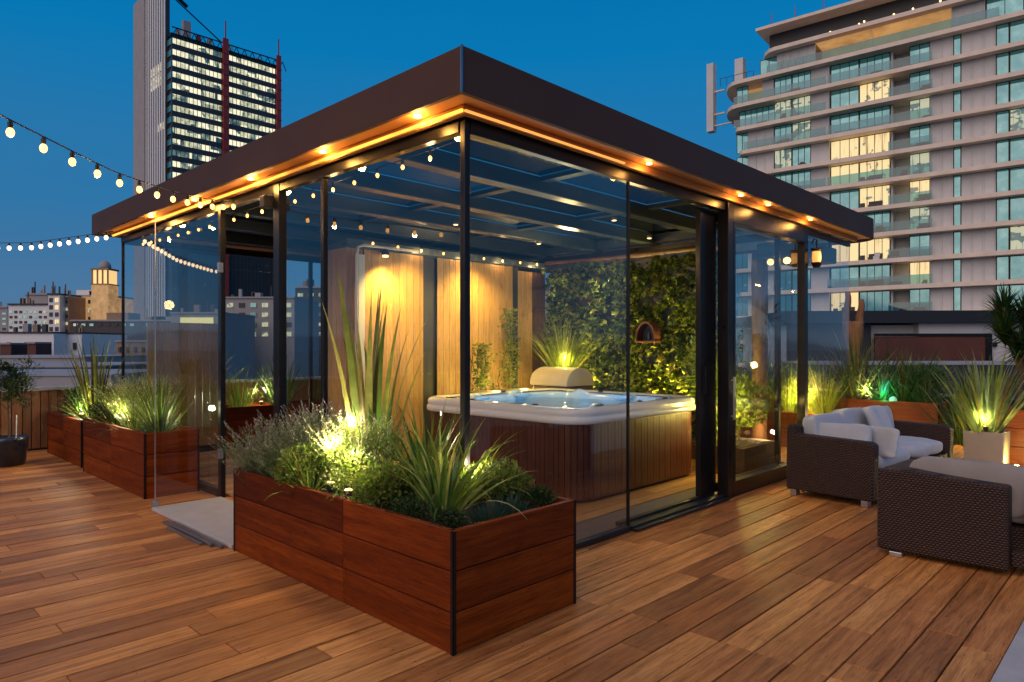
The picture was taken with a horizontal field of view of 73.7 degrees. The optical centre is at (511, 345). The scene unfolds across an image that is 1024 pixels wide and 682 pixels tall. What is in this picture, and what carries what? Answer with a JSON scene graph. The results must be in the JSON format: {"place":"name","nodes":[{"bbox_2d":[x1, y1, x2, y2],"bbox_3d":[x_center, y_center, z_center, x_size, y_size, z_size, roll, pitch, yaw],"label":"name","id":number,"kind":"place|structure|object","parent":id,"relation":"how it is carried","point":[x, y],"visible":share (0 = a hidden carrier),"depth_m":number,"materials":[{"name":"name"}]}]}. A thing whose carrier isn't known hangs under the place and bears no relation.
{"place":"outdoors","nodes":[
{"label":"outdoors","id":0,"kind":"place"},
{"bbox_2d":[7,292,47,331],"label":"office block","id":1,"kind":"structure","parent":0,"point":[22,312],"depth_m":262.00,"materials":[{"name":"white paint"}]},
{"bbox_2d":[0,369,146,387],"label":"grey roof","id":2,"kind":"structure","parent":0,"point":[54,376],"depth_m":22.00,"materials":[{"name":"concrete"}]},
{"bbox_2d":[0,355,146,362],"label":"grey roof","id":3,"kind":"structure","parent":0,"point":[60,358],"depth_m":44.00,"materials":[{"name":"concrete"}]},
{"bbox_2d":[0,362,146,368],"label":"grey roof","id":4,"kind":"structure","parent":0,"point":[61,365],"depth_m":32.05,"materials":[{"name":"concrete"}]},
{"bbox_2d":[70,308,170,339],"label":"warehouse","id":5,"kind":"structure","parent":0,"point":[135,327],"depth_m":120.00,"materials":[{"name":"concrete"}]},
{"bbox_2d":[88,372,182,426],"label":"feather grass","id":6,"kind":"object","parent":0,"point":[116,405],"depth_m":7.28,"materials":[{"name":"green plant"}]},
{"bbox_2d":[104,373,189,430],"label":"feather grass","id":7,"kind":"object","parent":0,"point":[129,407],"depth_m":7.05,"materials":[{"name":"green plant"}]},
{"bbox_2d":[133,0,285,319],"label":"office tower","id":8,"kind":"structure","parent":0,"point":[197,102],"depth_m":245.29,"materials":[{"name":"grey"}]},
{"bbox_2d":[170,301,254,379],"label":"shop building","id":9,"kind":"structure","parent":0,"point":[240,336],"depth_m":85.54,"materials":[{"name":"concrete"}]},
{"bbox_2d":[226,286,318,378],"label":"grey block","id":10,"kind":"structure","parent":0,"point":[259,306],"depth_m":95.00,"materials":[{"name":"concrete"}]},
{"bbox_2d":[294,279,320,375],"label":"grey block","id":11,"kind":"structure","parent":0,"point":[301,291],"depth_m":130.00,"materials":[{"name":"concrete"}]},
{"bbox_2d":[0,0,852,348],"label":"sky","id":12,"kind":"structure","parent":0,"point":[66,66],"materials":[{"name":"blue"}]},
{"bbox_2d":[199,447,717,522],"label":"indoor floor","id":13,"kind":"structure","parent":0,"point":[208,473],"depth_m":6.77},
{"bbox_2d":[328,238,547,457],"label":"timber wall panels","id":14,"kind":"object","parent":13,"relation":"on","point":[420,290],"visible":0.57,"depth_m":8.88,"materials":[{"name":"brown wood"}]},
{"bbox_2d":[423,257,434,451],"bbox_3d":[-1.096,0.140,8.921,0.010,2.580,0.234,0,0,44],"label":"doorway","id":15,"kind":"structure","parent":14,"relation":"in","point":[428,262],"depth_m":8.92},
{"bbox_2d":[518,271,531,387],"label":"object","id":16,"kind":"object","parent":14,"relation":"in","point":[524,278],"depth_m":10.19,"materials":[{"name":"wood"}]},
{"bbox_2d":[470,342,497,390],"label":"climbing plant","id":17,"kind":"object","parent":13,"relation":"on","point":[480,355],"visible":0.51,"depth_m":9.26,"materials":[{"name":"green plant"}]},
{"bbox_2d":[493,308,526,389],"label":"climbing plant","id":18,"kind":"object","parent":13,"relation":"on","point":[512,318],"visible":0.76,"depth_m":9.73,"materials":[{"name":"green plant"}]},
{"bbox_2d":[427,388,695,501],"bbox_3d":[0.548,0.987,7.592,2.300,0.887,2.300,0,0,44],"label":"hot tub","id":19,"kind":"object","parent":13,"relation":"on","point":[573,441],"visible":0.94,"depth_m":6.66,"materials":[{"name":"brown wood"}]},
{"bbox_2d":[530,367,593,390],"bbox_3d":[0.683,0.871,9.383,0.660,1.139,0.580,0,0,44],"label":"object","id":20,"kind":"object","parent":19,"relation":"on","point":[563,377],"visible":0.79,"depth_m":9.19,"materials":[{"name":"beige"}]},
{"bbox_2d":[541,243,717,458],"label":"living wall","id":21,"kind":"structure","parent":13,"relation":"on","point":[663,293],"depth_m":9.29,"materials":[{"name":"green plant"}]},
{"bbox_2d":[716,437,773,474],"bbox_3d":[2.595,1.265,7.794,0.500,0.330,0.800,0,0,44],"label":"plant trough","id":22,"kind":"object","parent":13,"relation":"on","point":[752,453],"visible":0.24,"depth_m":7.56,"materials":[{"name":"brown wood"}]},
{"bbox_2d":[716,373,774,441],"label":"shrub","id":23,"kind":"object","parent":22,"relation":"in","point":[742,397],"visible":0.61,"depth_m":7.65,"materials":[{"name":"green plant"}]},
{"bbox_3d":[0.720,0.947,9.709,0.340,0.965,0.340,0,0,44],"label":"plant pot","id":24,"kind":"object","parent":13,"relation":"on","visible":0},
{"bbox_2d":[517,313,607,367],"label":"ornamental grass","id":25,"kind":"object","parent":24,"relation":"on","point":[563,352],"depth_m":9.57,"materials":[{"name":"green plant"}]},
{"bbox_2d":[0,434,1023,681],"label":"deck floor","id":26,"kind":"structure","parent":0,"point":[742,584],"depth_m":3.75,"materials":[{"name":"wood"}]},
{"bbox_2d":[0,435,29,466],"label":"plant pot","id":27,"kind":"object","parent":26,"relation":"on","point":[13,450],"visible":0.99,"depth_m":8.14,"materials":[{"name":"ceramic"}]},
{"bbox_2d":[0,355,45,437],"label":"potted tree","id":28,"kind":"object","parent":27,"relation":"on","point":[6,380],"visible":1,"depth_m":8.24,"materials":[{"name":"green plant"}]},
{"bbox_2d":[47,410,106,467],"bbox_3d":[-5.518,1.172,8.806,1.628,0.556,0.468,0,0,44],"label":"planter","id":29,"kind":"object","parent":26,"relation":"on","point":[64,439],"visible":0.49,"depth_m":8.60,"materials":[{"name":"brown wood"}]},
{"bbox_2d":[45,334,133,416],"bbox_3d":[-5.200,0.385,8.444,0.959,1.170,0.659,0,0,-33],"label":"tall flax","id":30,"kind":"object","parent":29,"relation":"on","point":[100,381],"visible":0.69,"depth_m":8.43,"materials":[{"name":"green leaves"}]},
{"bbox_2d":[83,416,198,498],"bbox_3d":[-4.024,1.142,7.323,2.058,0.616,0.508,0,0,44],"label":"planter","id":31,"kind":"object","parent":26,"relation":"on","point":[124,459],"visible":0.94,"depth_m":6.71,"materials":[{"name":"brown wood"}]},
{"bbox_2d":[102,368,214,432],"bbox_3d":[-3.438,0.559,6.842,1.049,0.721,1.227,0,0,30],"label":"grass clump","id":32,"kind":"object","parent":31,"relation":"on","point":[162,407],"visible":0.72,"depth_m":6.75,"materials":[{"name":"green plant"}]},
{"bbox_2d":[0,376,320,450],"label":"slatted fence","id":33,"kind":"object","parent":26,"relation":"on","point":[32,423],"visible":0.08,"depth_m":9.47,"materials":[{"name":"brown wood"}]},
{"bbox_2d":[147,322,217,445],"bbox_3d":[-4.369,0.565,9.176,0.034,1.730,0.990,0,0,44],"label":"timber screen","id":34,"kind":"object","parent":26,"relation":"on","point":[190,349],"visible":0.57,"depth_m":9.21,"materials":[{"name":"grey wood"}]},
{"bbox_2d":[152,497,232,548],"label":"step","id":35,"kind":"structure","parent":26,"relation":"on","point":[211,518],"depth_m":5.69,"materials":[{"name":"concrete"}]},
{"bbox_2d":[162,520,223,548],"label":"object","id":36,"kind":"object","parent":26,"relation":"on","point":[188,533],"visible":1,"depth_m":5.15,"materials":[{"name":"metal"}]},
{"bbox_2d":[226,399,320,442],"bbox_3d":[-3.498,1.177,10.846,0.508,0.546,4.608,0,0,44],"label":"planter","id":37,"kind":"object","parent":26,"relation":"on","point":[236,417],"visible":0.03,"depth_m":10.12,"materials":[{"name":"brown wood"}]},
{"bbox_2d":[226,365,269,407],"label":"grass clump","id":38,"kind":"object","parent":37,"relation":"on","point":[239,401],"visible":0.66,"depth_m":10.16,"materials":[{"name":"green plant"}]},
{"bbox_2d":[226,352,320,404],"bbox_3d":[-3.623,0.510,10.659,1.640,0.941,1.524,0,0,-17],"label":"flax","id":39,"kind":"object","parent":37,"relation":"on","point":[269,387],"visible":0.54,"depth_m":10.66,"materials":[{"name":"plant"}]},
{"bbox_2d":[233,463,575,655],"bbox_3d":[-0.804,1.159,4.330,2.358,0.582,0.913,0,0,44],"label":"planter","id":40,"kind":"object","parent":26,"relation":"on","point":[454,591],"visible":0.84,"depth_m":3.60,"materials":[{"name":"brown wood"}]},
{"bbox_2d":[206,413,312,479],"bbox_3d":[-1.758,0.718,4.810,0.794,0.478,0.677,0,0,0],"label":"lavender","id":41,"kind":"object","parent":40,"relation":"on","point":[247,466],"visible":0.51,"depth_m":4.73,"materials":[{"name":"grey plant"}]},
{"bbox_2d":[234,415,333,481],"bbox_3d":[-1.449,0.723,4.672,0.792,0.467,0.778,0,0,0],"label":"lavender","id":42,"kind":"object","parent":40,"relation":"on","point":[280,446],"visible":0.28,"depth_m":4.53,"materials":[{"name":"grey plant"}]},
{"bbox_2d":[249,442,337,501],"bbox_3d":[-1.317,0.782,4.326,0.791,0.347,0.623,0,0,0],"label":"strap plant","id":43,"kind":"object","parent":40,"relation":"on","point":[315,484],"visible":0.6,"depth_m":4.29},
{"bbox_2d":[271,440,330,486],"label":"shrub","id":44,"kind":"object","parent":40,"relation":"in","point":[306,462],"visible":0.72,"depth_m":4.36,"materials":[{"name":"green plant"}]},
{"bbox_2d":[257,398,351,448],"bbox_3d":[-1.403,0.670,4.864,0.756,0.573,0.812,0,0,30],"label":"lavender","id":45,"kind":"object","parent":40,"relation":"on","point":[298,425],"visible":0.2,"depth_m":4.78,"materials":[{"name":"grey plant"}]},
{"bbox_2d":[283,397,381,487],"bbox_3d":[-1.164,0.654,4.690,0.701,0.604,0.777,0,0,0],"label":"lavender","id":46,"kind":"object","parent":40,"relation":"on","point":[320,429],"visible":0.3,"depth_m":4.54,"materials":[{"name":"green plant"}]},
{"bbox_2d":[321,267,388,435],"bbox_3d":[-0.985,0.217,4.440,0.381,1.476,0.721,0,0,0],"label":"tall flax","id":47,"kind":"object","parent":40,"relation":"on","point":[362,397],"visible":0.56,"depth_m":4.32,"materials":[{"name":"green leaves"}]},
{"bbox_2d":[303,410,409,503],"bbox_3d":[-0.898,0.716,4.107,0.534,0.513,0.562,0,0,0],"label":"shrub","id":48,"kind":"object","parent":40,"relation":"on","point":[346,465],"visible":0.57,"depth_m":4.04,"materials":[{"name":"green plant"}]},
{"bbox_2d":[347,457,412,507],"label":"shrub","id":49,"kind":"object","parent":40,"relation":"on","point":[381,488],"visible":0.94,"depth_m":3.80,"materials":[{"name":"green plant"}]},
{"bbox_2d":[348,309,422,451],"bbox_3d":[-0.792,0.355,4.409,0.391,1.200,0.649,0,0,8],"label":"tall flax","id":50,"kind":"object","parent":40,"relation":"on","point":[386,408],"visible":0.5,"depth_m":4.25,"materials":[{"name":"plant"}]},
{"bbox_2d":[386,491,432,519],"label":"shrub","id":51,"kind":"object","parent":40,"relation":"in","point":[418,506],"visible":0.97,"depth_m":3.57,"materials":[{"name":"green plant"}]},
{"bbox_2d":[356,392,480,494],"bbox_3d":[-0.554,0.614,4.191,0.977,0.682,1.030,0,0,25],"label":"strap plant","id":52,"kind":"object","parent":40,"relation":"on","point":[415,446],"visible":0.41,"depth_m":4.05,"materials":[{"name":"plant"}]},
{"bbox_2d":[426,504,467,528],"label":"shrub","id":53,"kind":"object","parent":40,"relation":"in","point":[451,518],"visible":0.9,"depth_m":3.43,"materials":[{"name":"green plant"}]},
{"bbox_2d":[371,406,524,521],"bbox_3d":[-0.346,0.641,3.550,0.978,0.628,1.097,0,0,0],"label":"strap plant","id":54,"kind":"object","parent":40,"relation":"on","point":[443,491],"visible":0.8,"depth_m":3.63,"materials":[{"name":"plant"}]},
{"bbox_2d":[455,496,512,523],"bbox_3d":[-0.117,0.878,3.582,0.414,0.154,0.423,0,0,0],"label":"fescue","id":55,"kind":"object","parent":40,"relation":"on","point":[491,513],"visible":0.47,"depth_m":3.58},
{"bbox_2d":[465,456,535,504],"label":"shrub","id":56,"kind":"object","parent":40,"relation":"in","point":[504,488],"visible":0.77,"depth_m":3.93,"materials":[{"name":"green plant"}]},
{"bbox_2d":[514,484,558,507],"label":"shrub","id":57,"kind":"object","parent":40,"relation":"in","point":[539,497],"visible":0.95,"depth_m":3.86,"materials":[{"name":"green plant"}]},
{"bbox_2d":[92,44,873,549],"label":"glass pavilion","id":58,"kind":"structure","parent":26,"relation":"on","point":[486,108],"depth_m":6.31,"materials":[{"name":"brown metal"}]},
{"bbox_2d":[0,114,236,209],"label":"string lights","id":59,"kind":"object","parent":58,"relation":"hanging from","point":[10,133],"visible":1,"depth_m":3.96,"materials":[{"name":"glass"}]},
{"bbox_2d":[151,219,222,505],"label":"hinged door","id":60,"kind":"structure","parent":58,"relation":"in","point":[219,265],"depth_m":6.01,"materials":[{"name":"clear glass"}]},
{"bbox_2d":[140,140,459,245],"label":"string lights","id":61,"kind":"object","parent":58,"relation":"hanging from","point":[354,179],"visible":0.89,"depth_m":5.36,"materials":[{"name":"glass"}]},
{"bbox_2d":[696,209,780,496],"bbox_3d":[2.358,0.070,6.952,0.081,2.660,1.800,0,0,44],"label":"sliding door","id":62,"kind":"structure","parent":58,"relation":"in","point":[706,482],"depth_m":6.42,"materials":[{"name":"brown metal"}]},
{"bbox_2d":[576,488,717,539],"bbox_3d":[1.382,1.442,6.150,0.345,0.011,5.130,0,0,44],"label":"indoor sill strip","id":63,"kind":"object","parent":26,"relation":"on","point":[594,526],"visible":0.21,"depth_m":5.76,"materials":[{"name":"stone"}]},
{"bbox_2d":[751,252,767,439],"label":"timber column","id":64,"kind":"structure","parent":26,"relation":"on","point":[759,319],"depth_m":8.37,"materials":[{"name":"wood"}]},
{"bbox_2d":[738,408,818,446],"bbox_3d":[3.904,1.202,10.077,1.708,0.496,0.508,0,0,44],"label":"planter","id":65,"kind":"object","parent":26,"relation":"on","point":[787,418],"visible":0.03,"depth_m":9.85,"materials":[{"name":"wood"}]},
{"bbox_2d":[787,406,953,507],"bbox_3d":[3.721,1.053,7.005,2.100,0.794,0.810,0,0,-41],"label":"rattan sofa","id":66,"kind":"object","parent":26,"relation":"on","point":[834,466],"visible":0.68,"depth_m":6.46,"materials":[{"name":"wicker"}]},
{"bbox_2d":[819,422,872,440],"bbox_3d":[3.100,0.895,6.454,0.128,0.320,0.560,30,-22,-35],"label":"throw pillow","id":67,"kind":"object","parent":66,"relation":"on","point":[863,432],"visible":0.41,"depth_m":6.38,"materials":[{"name":"fabric"}]},
{"bbox_2d":[863,405,892,427],"bbox_3d":[3.882,0.830,7.202,0.138,0.400,0.600,-29,-21,34],"label":"throw pillow","id":68,"kind":"object","parent":66,"relation":"on","point":[876,415],"visible":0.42,"depth_m":7.04,"materials":[{"name":"fabric"}]},
{"bbox_2d":[870,426,899,457],"bbox_3d":[3.373,0.890,6.319,0.062,0.280,0.460,15,-7,-17],"label":"throw pillow","id":69,"kind":"object","parent":66,"relation":"on","point":[885,439],"visible":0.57,"depth_m":6.19,"materials":[{"name":"fabric"}]},
{"bbox_2d":[794,395,947,424],"bbox_3d":[5.984,1.177,11.577,2.308,0.546,0.558,0,0,44],"label":"planter","id":70,"kind":"object","parent":26,"relation":"on","point":[903,411],"visible":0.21,"depth_m":10.91,"materials":[{"name":"wood"},{"name":"soil"}]},
{"bbox_2d":[842,291,864,398],"bbox_3d":[5.992,0.025,11.981,0.376,1.950,0.306,0,0,44],"label":"carved log","id":71,"kind":"object","parent":70,"relation":"on","point":[855,327],"visible":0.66,"depth_m":11.89,"materials":[{"name":"wood"}]},
{"bbox_2d":[808,329,906,399],"bbox_3d":[5.982,0.325,11.644,1.695,1.310,1.888,0,0,34],"label":"flax","id":72,"kind":"object","parent":70,"relation":"on","point":[853,361],"visible":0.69,"depth_m":11.55,"materials":[{"name":"green leaves"}]},
{"bbox_2d":[841,351,918,400],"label":"strap plant","id":73,"kind":"object","parent":70,"relation":"on","point":[883,390],"visible":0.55,"depth_m":11.18,"materials":[{"name":"green plant"}]},
{"bbox_2d":[835,337,948,400],"bbox_3d":[6.423,0.401,11.334,1.871,1.159,1.718,0,0,-33],"label":"flax","id":74,"kind":"object","parent":70,"relation":"on","point":[888,388],"visible":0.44,"depth_m":11.27,"materials":[{"name":"green plant"}]},
{"bbox_2d":[894,363,948,402],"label":"shrub","id":75,"kind":"object","parent":70,"relation":"on","point":[920,381],"visible":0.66,"depth_m":10.85,"materials":[{"name":"green plant"}]},
{"bbox_2d":[877,456,1023,570],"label":"rattan sofa","id":76,"kind":"object","parent":26,"relation":"on","point":[968,511],"visible":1,"depth_m":4.47,"materials":[{"name":"brown wicker"}]},
{"bbox_2d":[963,429,1009,463],"bbox_3d":[5.514,1.220,7.931,0.400,0.460,0.400,0,0,44],"label":"plant pot","id":77,"kind":"object","parent":26,"relation":"on","point":[987,446],"visible":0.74,"depth_m":7.79,"materials":[{"name":"concrete"}]},
{"bbox_2d":[923,350,1023,432],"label":"strap grass","id":78,"kind":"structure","parent":77,"relation":"on","point":[988,401],"depth_m":7.78,"materials":[{"name":"green plant"}]},
{"bbox_2d":[1004,406,1023,465],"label":"planter","id":79,"kind":"object","parent":26,"relation":"on","point":[1016,428],"depth_m":8.23,"materials":[{"name":"wood"}]},
{"bbox_2d":[967,283,1023,409],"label":"yucca tree","id":80,"kind":"object","parent":79,"relation":"on","point":[1004,331],"visible":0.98,"depth_m":8.43,"materials":[{"name":"green plant"}]},
{"bbox_2d":[736,349,741,377],"bbox_3d":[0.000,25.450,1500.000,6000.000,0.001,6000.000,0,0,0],"label":"city ground","id":81,"kind":"structure","parent":0,"point":[737,363],"depth_m":903.35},
{"bbox_2d":[0,320,66,354],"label":"white house","id":82,"kind":"structure","parent":81,"relation":"on","point":[34,333],"depth_m":66.00,"materials":[{"name":"paint"}]},
{"bbox_2d":[47,282,80,331],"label":"apartment house","id":83,"kind":"structure","parent":81,"relation":"on","point":[56,312],"depth_m":255.00,"materials":[{"name":"white paint"}]},
{"bbox_2d":[64,284,85,331],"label":"brick house","id":84,"kind":"structure","parent":81,"relation":"on","point":[75,308],"depth_m":259.98,"materials":[{"name":"brick"}]},
{"bbox_2d":[64,321,126,354],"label":"white house","id":85,"kind":"structure","parent":81,"relation":"on","point":[88,338],"depth_m":69.38,"materials":[{"name":"paint"}]},
{"bbox_2d":[90,260,118,319],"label":"domed tower","id":86,"kind":"structure","parent":81,"relation":"on","point":[104,292],"depth_m":264.00,"materials":[{"name":"beige stone"}]},
{"bbox_2d":[739,349,842,412],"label":"golden grass","id":87,"kind":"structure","parent":0,"point":[788,401],"depth_m":9.80,"materials":[{"name":"yellow plant"}]},
{"bbox_2d":[782,347,869,413],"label":"golden grass","id":88,"kind":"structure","parent":0,"point":[825,404],"depth_m":9.50,"materials":[{"name":"green plant"}]},
{"bbox_2d":[707,0,1023,375],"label":"apartment building","id":89,"kind":"structure","parent":0,"point":[900,123],"depth_m":85.34,"materials":[{"name":"grey concrete"}]},
{"bbox_2d":[739,105,773,126],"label":"window","id":90,"kind":"structure","parent":89,"relation":"in","point":[753,116],"depth_m":96.43,"materials":[{"name":"teal glass"}]},
{"bbox_2d":[831,266,858,287],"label":"window","id":91,"kind":"structure","parent":89,"relation":"in","point":[841,277],"depth_m":88.86,"materials":[{"name":"teal glass"}]},
{"bbox_2d":[831,163,858,184],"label":"window","id":92,"kind":"structure","parent":89,"relation":"in","point":[849,173],"depth_m":88.86,"materials":[{"name":"yellow glass"}]},
{"bbox_2d":[831,137,858,159],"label":"window","id":93,"kind":"structure","parent":89,"relation":"in","point":[844,148],"depth_m":88.86,"materials":[{"name":"yellow glass"}]},
{"bbox_2d":[831,111,858,133],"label":"window","id":94,"kind":"structure","parent":89,"relation":"in","point":[849,121],"depth_m":88.86,"materials":[{"name":"teal glass"}]},
{"bbox_2d":[831,85,858,107],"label":"window","id":95,"kind":"structure","parent":89,"relation":"in","point":[846,96],"depth_m":88.86,"materials":[{"name":"teal glass"}]},
{"bbox_2d":[831,60,858,82],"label":"window","id":96,"kind":"structure","parent":89,"relation":"in","point":[847,70],"depth_m":88.86,"materials":[{"name":"teal glass"}]},
{"bbox_2d":[859,290,889,310],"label":"window","id":97,"kind":"structure","parent":89,"relation":"in","point":[874,300],"depth_m":86.59,"materials":[{"name":"teal glass"}]},
{"bbox_2d":[859,264,889,286],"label":"window","id":98,"kind":"structure","parent":89,"relation":"in","point":[868,272],"depth_m":86.69,"materials":[{"name":"teal glass"}]},
{"bbox_2d":[859,237,889,259],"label":"window","id":99,"kind":"structure","parent":89,"relation":"in","point":[882,245],"depth_m":86.67,"materials":[{"name":"yellow glass"}]},
{"bbox_2d":[859,185,889,207],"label":"window","id":100,"kind":"structure","parent":89,"relation":"in","point":[877,193],"depth_m":86.69,"materials":[{"name":"yellow glass"}]},
{"bbox_2d":[859,158,889,181],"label":"window","id":101,"kind":"structure","parent":89,"relation":"in","point":[882,166],"depth_m":86.67,"materials":[{"name":"yellow glass"}]},
{"bbox_2d":[859,132,889,154],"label":"window","id":102,"kind":"structure","parent":89,"relation":"in","point":[880,142],"depth_m":86.69,"materials":[{"name":"yellow glass"}]},
{"bbox_2d":[859,105,889,128],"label":"window","id":103,"kind":"structure","parent":89,"relation":"in","point":[877,116],"depth_m":86.69,"materials":[{"name":"teal glass"}]},
{"bbox_2d":[859,79,889,102],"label":"window","id":104,"kind":"structure","parent":89,"relation":"in","point":[879,89],"depth_m":86.69,"materials":[{"name":"yellow glass"}]},
{"bbox_2d":[859,52,889,75],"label":"window","id":105,"kind":"structure","parent":89,"relation":"in","point":[867,65],"depth_m":86.69,"materials":[{"name":"teal glass"}]},
{"bbox_2d":[909,261,929,283],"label":"window","id":106,"kind":"structure","parent":89,"relation":"in","point":[918,271],"depth_m":83.47,"materials":[{"name":"yellow glass"}]},
{"bbox_2d":[909,234,929,256],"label":"window","id":107,"kind":"structure","parent":89,"relation":"in","point":[919,245],"depth_m":83.47,"materials":[{"name":"teal glass"}]},
{"bbox_2d":[986,0,1023,18],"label":"window","id":108,"kind":"structure","parent":89,"relation":"in","point":[994,8],"depth_m":78.22,"materials":[{"name":"teal glass"}]},
{"bbox_2d":[736,310,1019,381],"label":"service building","id":109,"kind":"structure","parent":0,"point":[929,330],"depth_m":23.22,"materials":[{"name":"concrete"}]},
{"bbox_2d":[781,361,1023,396],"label":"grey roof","id":110,"kind":"structure","parent":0,"point":[955,363],"depth_m":19.00,"materials":[{"name":"concrete"}]},
{"bbox_2d":[894,368,1023,445],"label":"strap grass","id":111,"kind":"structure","parent":0,"point":[959,435],"depth_m":10.00,"materials":[{"name":"plant"}]},
{"bbox_2d":[990,621,1023,681],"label":"stone paving","id":112,"kind":"structure","parent":0,"point":[1010,668],"depth_m":3.08,"materials":[{"name":"stone"}]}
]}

